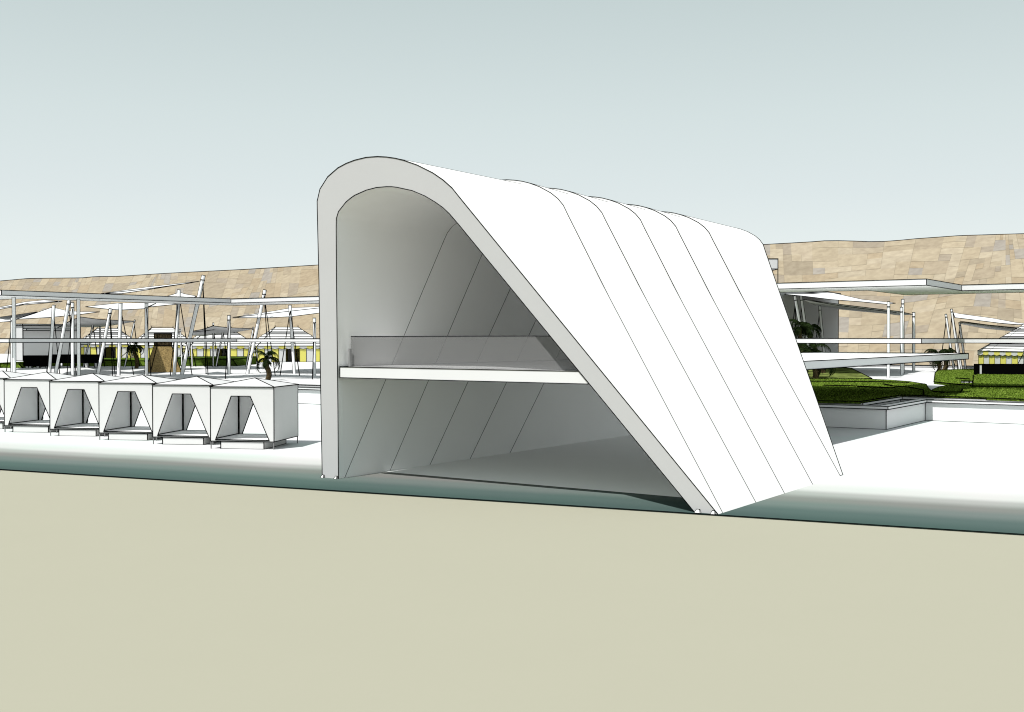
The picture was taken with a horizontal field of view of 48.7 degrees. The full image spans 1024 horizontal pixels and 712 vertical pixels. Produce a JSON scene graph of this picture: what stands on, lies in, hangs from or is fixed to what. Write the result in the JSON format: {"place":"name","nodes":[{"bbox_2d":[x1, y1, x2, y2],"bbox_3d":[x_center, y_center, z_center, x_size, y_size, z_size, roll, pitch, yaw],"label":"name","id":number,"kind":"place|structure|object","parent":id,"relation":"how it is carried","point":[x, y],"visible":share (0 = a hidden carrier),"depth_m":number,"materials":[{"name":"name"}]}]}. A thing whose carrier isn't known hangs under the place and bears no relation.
{"place":"outdoors","nodes":[
{"label":"outdoors","id":0,"kind":"place"},
{"bbox_2d":[144,333,180,372],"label":"stone tower","id":1,"kind":"structure","parent":0,"point":[160,356],"depth_m":99.13,"materials":[{"name":"beige stone"}]},
{"bbox_2d":[0,354,973,389],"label":"terrace","id":2,"kind":"structure","parent":0,"point":[918,375],"depth_m":98.77,"materials":[{"name":"white paint"}]},
{"bbox_2d":[6,317,11,371],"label":"sail mast","id":3,"kind":"object","parent":2,"relation":"on","point":[10,345],"visible":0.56,"depth_m":82.95,"materials":[{"name":"white metal"}]},
{"bbox_2d":[0,311,37,322],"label":"shade sail","id":4,"kind":"object","parent":3,"relation":"attached to","point":[4,318],"visible":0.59,"depth_m":112.46,"materials":[{"name":"white fabric"}]},
{"bbox_2d":[0,362,54,367],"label":"planting bed","id":5,"kind":"object","parent":2,"relation":"on","point":[18,365],"visible":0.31,"depth_m":114.18,"materials":[{"name":"green plant"}]},
{"bbox_2d":[23,355,47,367],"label":"outdoor sofa","id":6,"kind":"object","parent":2,"relation":"on","point":[36,361],"visible":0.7,"depth_m":113.02,"materials":[{"name":"black fabric"}]},
{"bbox_2d":[16,324,80,360],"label":"grey building","id":7,"kind":"structure","parent":2,"relation":"on","point":[32,331],"depth_m":151.75,"materials":[{"name":"white paint"}]},
{"bbox_2d":[46,305,59,373],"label":"sail mast","id":8,"kind":"object","parent":2,"relation":"on","point":[49,360],"visible":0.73,"depth_m":85.93,"materials":[{"name":"white metal"}]},
{"bbox_2d":[16,307,98,319],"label":"shade sail","id":9,"kind":"object","parent":8,"relation":"attached to","point":[45,313],"visible":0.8,"depth_m":93.76,"materials":[{"name":"white fabric"}]},
{"bbox_2d":[54,300,76,374],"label":"sail mast","id":10,"kind":"object","parent":2,"relation":"on","point":[67,312],"visible":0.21,"depth_m":85.92,"materials":[{"name":"white metal"}]},
{"bbox_2d":[0,300,62,309],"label":"shade sail","id":11,"kind":"object","parent":10,"relation":"attached to","point":[30,303],"visible":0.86,"depth_m":115.40,"materials":[{"name":"white fabric"}]},
{"bbox_2d":[67,302,74,374],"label":"sail mast","id":12,"kind":"object","parent":2,"relation":"on","point":[72,344],"visible":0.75,"depth_m":85.91,"materials":[{"name":"white metal"}]},
{"bbox_2d":[52,354,102,367],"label":"outdoor sofa","id":13,"kind":"object","parent":2,"relation":"on","point":[86,359],"visible":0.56,"depth_m":115.02,"materials":[{"name":"black fabric"}]},
{"bbox_2d":[82,325,96,366],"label":"sail mast","id":14,"kind":"object","parent":2,"relation":"on","point":[92,327],"visible":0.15,"depth_m":117.97,"materials":[{"name":"white metal"}]},
{"bbox_2d":[57,317,134,327],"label":"shade sail","id":15,"kind":"object","parent":14,"relation":"attached to","point":[86,322],"visible":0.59,"depth_m":111.56,"materials":[{"name":"white fabric"}]},
{"bbox_2d":[99,326,104,366],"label":"sail mast","id":16,"kind":"object","parent":2,"relation":"on","point":[100,344],"visible":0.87,"depth_m":117.96,"materials":[{"name":"white metal"}]},
{"bbox_2d":[62,358,148,365],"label":"planting bed","id":17,"kind":"object","parent":2,"relation":"on","point":[108,361],"visible":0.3,"depth_m":121.23,"materials":[{"name":"green plant"}]},
{"bbox_2d":[96,308,115,375],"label":"sail mast","id":18,"kind":"object","parent":2,"relation":"on","point":[108,321],"visible":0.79,"depth_m":90.89,"materials":[{"name":"white metal"}]},
{"bbox_2d":[85,303,175,309],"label":"shade sail","id":19,"kind":"object","parent":18,"relation":"attached to","point":[127,306],"visible":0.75,"depth_m":101.15,"materials":[{"name":"white fabric"}]},
{"bbox_2d":[81,327,131,357],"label":"striped tent","id":20,"kind":"object","parent":2,"relation":"on","point":[107,350],"visible":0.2,"depth_m":160.00,"materials":[{"name":"white fabric"}]},
{"bbox_2d":[117,303,133,374],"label":"sail mast","id":21,"kind":"object","parent":2,"relation":"on","point":[120,316],"visible":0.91,"depth_m":90.92,"materials":[{"name":"white metal"}]},
{"bbox_2d":[124,319,139,366],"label":"sail mast","id":22,"kind":"object","parent":2,"relation":"on","point":[133,327],"visible":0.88,"depth_m":117.97,"materials":[{"name":"white metal"}]},
{"bbox_2d":[126,343,143,368],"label":"palm tree","id":23,"kind":"object","parent":2,"relation":"on","point":[134,347],"visible":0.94,"depth_m":111.87,"materials":[{"name":"green plant"}]},
{"bbox_2d":[145,303,150,375],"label":"sail mast","id":24,"kind":"object","parent":2,"relation":"on","point":[146,336],"visible":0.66,"depth_m":90.88,"materials":[{"name":"white metal"}]},
{"bbox_2d":[121,326,186,357],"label":"striped tent","id":25,"kind":"object","parent":2,"relation":"on","point":[152,330],"visible":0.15,"depth_m":158.35,"materials":[{"name":"white fabric"}]},
{"bbox_2d":[170,289,191,375],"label":"sail mast","id":26,"kind":"object","parent":2,"relation":"on","point":[175,344],"visible":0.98,"depth_m":93.38,"materials":[{"name":"white metal"}]},
{"bbox_2d":[168,293,196,296],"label":"shade sail","id":27,"kind":"object","parent":26,"relation":"attached to","point":[184,295],"visible":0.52,"depth_m":94.64,"materials":[{"name":"white fabric"}]},
{"bbox_2d":[179,329,183,365],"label":"sail mast","id":28,"kind":"object","parent":2,"relation":"on","point":[181,350],"visible":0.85,"depth_m":117.96,"materials":[{"name":"white metal"}]},
{"bbox_2d":[191,342,195,366],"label":"sail mast","id":29,"kind":"object","parent":2,"relation":"on","point":[192,354],"visible":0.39,"depth_m":118.00,"materials":[{"name":"white metal"}]},
{"bbox_2d":[180,275,207,373],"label":"sail mast","id":30,"kind":"object","parent":2,"relation":"on","point":[194,317],"visible":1,"depth_m":93.38,"materials":[{"name":"white metal"}]},
{"bbox_2d":[102,281,198,293],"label":"shade sail","id":31,"kind":"object","parent":30,"relation":"attached to","point":[138,289],"visible":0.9,"depth_m":84.35,"materials":[{"name":"white fabric"}]},
{"bbox_2d":[178,326,251,356],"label":"striped tent","id":32,"kind":"object","parent":2,"relation":"on","point":[239,348],"visible":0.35,"depth_m":143.72,"materials":[{"name":"white fabric"}]},
{"bbox_2d":[212,322,217,366],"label":"sail mast","id":33,"kind":"object","parent":2,"relation":"on","point":[213,335],"visible":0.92,"depth_m":117.97,"materials":[{"name":"white metal"}]},
{"bbox_2d":[193,326,253,335],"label":"shade sail","id":34,"kind":"object","parent":33,"relation":"attached to","point":[210,330],"visible":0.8,"depth_m":111.38,"materials":[{"name":"white fabric"}]},
{"bbox_2d":[177,356,256,365],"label":"planting bed","id":35,"kind":"object","parent":2,"relation":"on","point":[235,360],"visible":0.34,"depth_m":122.31,"materials":[{"name":"green plant"}]},
{"bbox_2d":[215,332,225,366],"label":"sail mast","id":36,"kind":"object","parent":2,"relation":"on","point":[222,335],"visible":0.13,"depth_m":117.98,"materials":[{"name":"white metal"}]},
{"bbox_2d":[225,315,230,378],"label":"sail mast","id":37,"kind":"object","parent":2,"relation":"on","point":[228,359],"visible":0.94,"depth_m":94.92,"materials":[{"name":"white metal"}]},
{"bbox_2d":[245,327,257,366],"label":"sail mast","id":38,"kind":"object","parent":2,"relation":"on","point":[252,334],"visible":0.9,"depth_m":117.98,"materials":[{"name":"white metal"}]},
{"bbox_2d":[246,289,275,375],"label":"sail mast","id":39,"kind":"object","parent":2,"relation":"on","point":[255,334],"visible":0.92,"depth_m":94.88,"materials":[{"name":"white metal"}]},
{"bbox_2d":[251,350,279,379],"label":"palm tree","id":40,"kind":"object","parent":2,"relation":"on","point":[265,361],"visible":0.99,"depth_m":79.90,"materials":[{"name":"green plant"}]},
{"bbox_2d":[249,326,319,361],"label":"striped tent","id":41,"kind":"object","parent":2,"relation":"on","point":[304,350],"visible":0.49,"depth_m":143.78,"materials":[{"name":"white fabric"}]},
{"bbox_2d":[280,305,299,375],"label":"sail mast","id":42,"kind":"object","parent":2,"relation":"on","point":[290,321],"visible":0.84,"depth_m":94.89,"materials":[{"name":"white metal"}]},
{"bbox_2d":[233,307,318,317],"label":"shade sail","id":43,"kind":"object","parent":42,"relation":"attached to","point":[298,311],"visible":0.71,"depth_m":97.72,"materials":[{"name":"white fabric"}]},
{"bbox_2d":[312,318,315,378],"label":"sail mast","id":44,"kind":"object","parent":2,"relation":"on","point":[314,351],"visible":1,"depth_m":89.92,"materials":[{"name":"white metal"}]},
{"bbox_2d":[298,384,1022,404],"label":"planter wall","id":45,"kind":"structure","parent":2,"relation":"on","point":[890,400],"depth_m":55.21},
{"bbox_2d":[792,296,803,337],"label":"sail mast","id":46,"kind":"object","parent":2,"relation":"on","point":[796,309],"visible":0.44,"depth_m":95.89,"materials":[{"name":"white metal"}]},
{"bbox_2d":[784,293,895,304],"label":"shade sail","id":47,"kind":"object","parent":46,"relation":"attached to","point":[833,296],"visible":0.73,"depth_m":97.37,"materials":[{"name":"white fabric"}]},
{"bbox_2d":[789,319,813,346],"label":"palm tree","id":48,"kind":"object","parent":2,"relation":"on","point":[801,329],"visible":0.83,"depth_m":85.77,"materials":[{"name":"green plant"}]},
{"bbox_2d":[800,296,809,346],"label":"sail mast","id":49,"kind":"object","parent":2,"relation":"on","point":[802,309],"visible":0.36,"depth_m":98.89,"materials":[{"name":"white metal"}]},
{"bbox_2d":[796,322,825,372],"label":"palm tree","id":50,"kind":"object","parent":2,"relation":"on","point":[816,327],"visible":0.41,"depth_m":89.48,"materials":[{"name":"green plant"}]},
{"bbox_2d":[798,344,830,378],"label":"palm tree","id":51,"kind":"object","parent":2,"relation":"on","point":[805,348],"visible":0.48,"depth_m":79.86,"materials":[{"name":"green plant"}]},
{"bbox_2d":[816,306,824,351],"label":"sail mast","id":52,"kind":"object","parent":2,"relation":"on","point":[821,323],"visible":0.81,"depth_m":101.91,"materials":[{"name":"white metal"}]},
{"bbox_2d":[807,368,835,376],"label":"palm tree","id":53,"kind":"object","parent":2,"relation":"on","point":[831,370],"visible":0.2,"depth_m":81.32,"materials":[{"name":"green plant"}]},
{"bbox_2d":[808,368,871,378],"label":"grass bank","id":54,"kind":"structure","parent":2,"relation":"on","point":[846,373],"depth_m":86.84,"materials":[{"name":"green plant"}]},
{"bbox_2d":[887,301,889,377],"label":"sail mast","id":55,"kind":"object","parent":2,"relation":"on","point":[888,333],"visible":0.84,"depth_m":84.66,"materials":[{"name":"white metal"}]},
{"bbox_2d":[901,299,904,373],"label":"sail mast","id":56,"kind":"object","parent":2,"relation":"on","point":[902,302],"visible":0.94,"depth_m":95.53,"materials":[{"name":"white metal"}]},
{"bbox_2d":[803,299,912,314],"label":"shade sail","id":57,"kind":"object","parent":56,"relation":"attached to","point":[846,307],"visible":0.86,"depth_m":97.14,"materials":[{"name":"white fabric"}]},
{"bbox_2d":[912,312,914,371],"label":"sail mast","id":58,"kind":"object","parent":2,"relation":"on","point":[913,336],"visible":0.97,"depth_m":101.51,"materials":[{"name":"white metal"}]},
{"bbox_2d":[810,369,1023,403],"bbox_3d":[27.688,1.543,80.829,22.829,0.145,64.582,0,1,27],"label":"grass","id":59,"kind":"structure","parent":2,"relation":"on","point":[949,374],"depth_m":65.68,"materials":[{"name":"green plant"}]},
{"bbox_2d":[924,349,952,370],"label":"palm tree","id":60,"kind":"object","parent":2,"relation":"on","point":[937,364],"visible":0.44,"depth_m":99.86,"materials":[{"name":"green plant"}]},
{"bbox_2d":[942,314,954,368],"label":"sail mast","id":61,"kind":"object","parent":2,"relation":"on","point":[948,334],"visible":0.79,"depth_m":103.95,"materials":[{"name":"white metal"}]},
{"bbox_2d":[941,348,956,369],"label":"palm tree","id":62,"kind":"object","parent":2,"relation":"on","point":[945,362],"visible":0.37,"depth_m":102.90,"materials":[{"name":"green plant"}]},
{"bbox_2d":[934,369,973,385],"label":"lawn","id":63,"kind":"structure","parent":2,"relation":"on","point":[946,383],"depth_m":77.80,"materials":[{"name":"green plant"}]},
{"bbox_2d":[961,380,972,382],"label":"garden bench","id":64,"kind":"object","parent":63,"relation":"on","point":[966,381],"visible":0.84,"depth_m":70.99,"materials":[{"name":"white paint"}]},
{"bbox_2d":[947,309,960,368],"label":"sail mast","id":65,"kind":"object","parent":2,"relation":"on","point":[954,332],"visible":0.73,"depth_m":103.94,"materials":[{"name":"white metal"}]},
{"bbox_2d":[953,312,1023,324],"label":"shade sail","id":66,"kind":"object","parent":65,"relation":"attached to","point":[973,317],"visible":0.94,"depth_m":104.38,"materials":[{"name":"white fabric"}]},
{"bbox_2d":[954,321,962,368],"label":"sail mast","id":67,"kind":"object","parent":2,"relation":"on","point":[959,352],"visible":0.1,"depth_m":107.96,"materials":[{"name":"white metal"}]},
{"bbox_2d":[954,322,966,368],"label":"sail mast","id":68,"kind":"object","parent":2,"relation":"on","point":[962,344],"visible":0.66,"depth_m":107.96,"materials":[{"name":"white metal"}]},
{"bbox_2d":[960,321,1017,330],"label":"shade sail","id":69,"kind":"object","parent":68,"relation":"attached to","point":[994,327],"visible":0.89,"depth_m":103.57,"materials":[{"name":"white fabric"}]},
{"bbox_2d":[972,374,1023,387],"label":"lawn","id":70,"kind":"structure","parent":2,"relation":"on","point":[999,386],"depth_m":71.30,"materials":[{"name":"green plant"}]},
{"bbox_2d":[974,364,1023,373],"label":"bar counter","id":71,"kind":"object","parent":70,"relation":"on","point":[998,368],"visible":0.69,"depth_m":88.03,"materials":[{"name":"black fabric"}]},
{"bbox_2d":[977,324,1023,363],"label":"striped tent","id":72,"kind":"object","parent":2,"relation":"on","point":[1001,353],"visible":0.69,"depth_m":96.52,"materials":[{"name":"white fabric"}]},
{"bbox_2d":[0,470,1023,711],"bbox_3d":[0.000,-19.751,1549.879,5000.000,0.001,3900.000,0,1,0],"label":"ground","id":73,"kind":"structure","parent":0,"point":[117,594],"depth_m":16.54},
{"bbox_2d":[0,404,1023,534],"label":"beach","id":74,"kind":"structure","parent":0,"point":[954,476],"depth_m":32.49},
{"bbox_2d":[0,371,42,428],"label":"beach cabana","id":75,"kind":"object","parent":74,"relation":"on","point":[5,374],"visible":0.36,"depth_m":48.90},
{"bbox_2d":[3,372,87,432],"bbox_3d":[-19.856,1.925,48.278,2.444,2.505,2.536,0,1,9],"label":"beach cabana","id":76,"kind":"object","parent":74,"relation":"on","point":[26,401],"visible":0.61,"depth_m":47.24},
{"bbox_2d":[49,373,124,436],"bbox_3d":[-17.201,1.953,46.439,2.444,2.505,2.536,0,1,9],"label":"beach cabana","id":77,"kind":"object","parent":74,"relation":"on","point":[73,401],"visible":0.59,"depth_m":45.40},
{"bbox_2d":[98,374,177,440],"bbox_3d":[-14.565,1.980,44.628,2.444,2.505,2.536,0,1,9],"label":"beach cabana","id":78,"kind":"object","parent":74,"relation":"on","point":[122,402],"visible":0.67,"depth_m":43.58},
{"bbox_2d":[151,376,233,444],"bbox_3d":[-11.924,2.008,42.828,2.444,2.505,2.536,0,1,9],"label":"beach cabana","id":79,"kind":"object","parent":74,"relation":"on","point":[175,403],"visible":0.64,"depth_m":41.77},
{"bbox_2d":[209,378,298,449],"bbox_3d":[-9.341,2.034,41.147,2.444,2.505,2.536,0,1,9],"label":"beach cabana","id":80,"kind":"object","parent":74,"relation":"on","point":[274,403],"visible":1,"depth_m":40.13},
{"bbox_2d":[0,279,1023,375],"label":"elevated walkway","id":81,"kind":"structure","parent":74,"relation":"on","point":[913,286],"depth_m":70.43,"materials":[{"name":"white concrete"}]},
{"bbox_2d":[317,156,842,513],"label":"arched pavilion","id":82,"kind":"structure","parent":74,"relation":"on","point":[672,335],"depth_m":32.66,"materials":[{"name":"white concrete"}]},
{"bbox_2d":[339,336,968,383],"bbox_3d":[9.775,-0.186,45.831,8.045,1.181,40.227,1,1,34],"label":"footbridge","id":83,"kind":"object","parent":82,"relation":"attached to","point":[529,359],"visible":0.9,"depth_m":29.84,"materials":[{"name":"white concrete"}]},
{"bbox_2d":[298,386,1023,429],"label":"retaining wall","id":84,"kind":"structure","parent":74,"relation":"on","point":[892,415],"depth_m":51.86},
{"bbox_2d":[0,233,1023,365],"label":"hill","id":85,"kind":"structure","parent":0,"point":[981,259],"depth_m":153.20,"materials":[{"name":"stone"}]},
{"bbox_2d":[0,0,1023,280],"label":"sky","id":86,"kind":"structure","parent":0,"point":[138,137],"materials":[{"name":"blue"}]},
{"bbox_2d":[768,258,840,351],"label":"grey building","id":87,"kind":"structure","parent":0,"point":[830,318],"depth_m":108.03,"materials":[{"name":"white paint"}]},
{"bbox_2d":[900,307,902,374],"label":"sail mast","id":88,"kind":"object","parent":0,"point":[901,335],"visible":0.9,"depth_m":92.16,"materials":[{"name":"white metal"}]},
{"bbox_2d":[862,365,973,367],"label":"kerb wall","id":89,"kind":"structure","parent":0,"point":[928,366],"depth_m":115.81,"materials":[{"name":"white paint"}]}
]}

